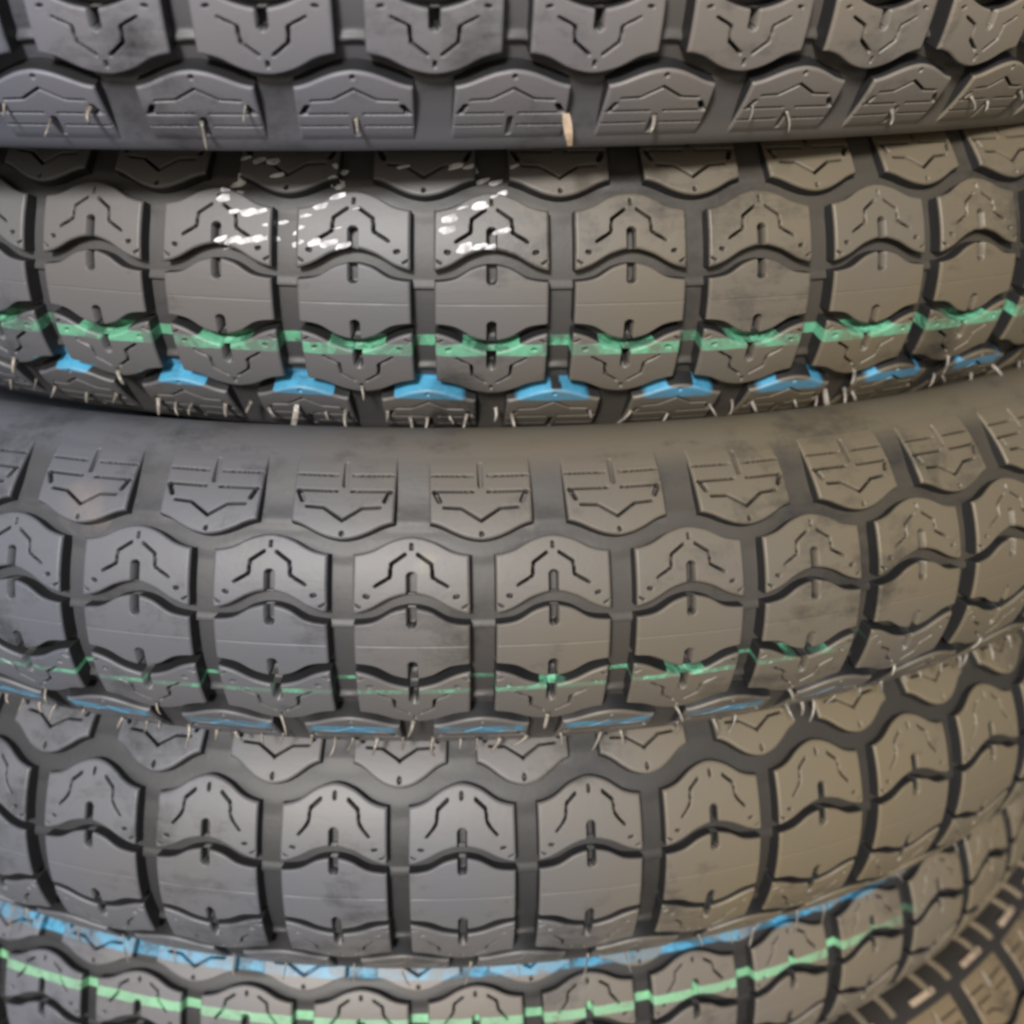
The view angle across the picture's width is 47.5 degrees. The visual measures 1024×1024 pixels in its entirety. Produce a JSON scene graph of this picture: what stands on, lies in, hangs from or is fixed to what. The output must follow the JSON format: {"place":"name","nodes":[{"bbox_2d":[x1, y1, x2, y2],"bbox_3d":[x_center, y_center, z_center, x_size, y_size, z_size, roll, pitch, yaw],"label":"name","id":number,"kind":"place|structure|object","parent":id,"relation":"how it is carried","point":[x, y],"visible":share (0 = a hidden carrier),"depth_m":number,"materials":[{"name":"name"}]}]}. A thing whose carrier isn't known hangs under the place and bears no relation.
{"place":"outdoors","nodes":[
{"label":"outdoors","id":0,"kind":"place"},
{"label":"ground","id":1,"kind":"structure","parent":0,"visible":0},
{"bbox_2d":[828,856,1023,1023],"bbox_3d":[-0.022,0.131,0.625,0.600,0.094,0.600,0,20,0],"label":"motorcycle tyre","id":2,"kind":"object","parent":1,"relation":"on","point":[972,972],"visible":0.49,"depth_m":0.41,"materials":[{"name":"rubber"}]},
{"bbox_2d":[0,795,1023,1023],"bbox_3d":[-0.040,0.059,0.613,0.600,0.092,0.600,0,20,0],"label":"motorcycle tyre","id":3,"kind":"object","parent":2,"relation":"on","point":[859,948],"visible":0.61,"depth_m":0.34,"materials":[{"name":"rubber"}]},
{"bbox_2d":[0,405,1023,986],"bbox_3d":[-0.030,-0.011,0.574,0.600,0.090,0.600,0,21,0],"label":"motorcycle tyre","id":4,"kind":"object","parent":3,"relation":"on","point":[410,855],"visible":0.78,"depth_m":0.30,"materials":[{"name":"rubber"}]},
{"bbox_2d":[0,364,1023,756],"bbox_3d":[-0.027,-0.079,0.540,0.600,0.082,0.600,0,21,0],"label":"motorcycle tyre","id":5,"kind":"object","parent":4,"relation":"on","point":[406,584],"visible":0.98,"depth_m":0.27,"materials":[{"name":"rubber"}]},
{"bbox_2d":[0,123,1023,427],"bbox_3d":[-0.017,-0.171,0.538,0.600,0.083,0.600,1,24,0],"label":"motorcycle tyre","id":6,"kind":"object","parent":5,"relation":"on","point":[496,287],"visible":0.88,"depth_m":0.28,"materials":[{"name":"rubber"}]},
{"bbox_2d":[0,0,1023,150],"bbox_3d":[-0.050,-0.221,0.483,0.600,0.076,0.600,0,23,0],"label":"motorcycle tyre","id":7,"kind":"object","parent":6,"relation":"on","point":[288,75],"visible":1,"depth_m":0.23,"materials":[{"name":"rubber"}]}
]}

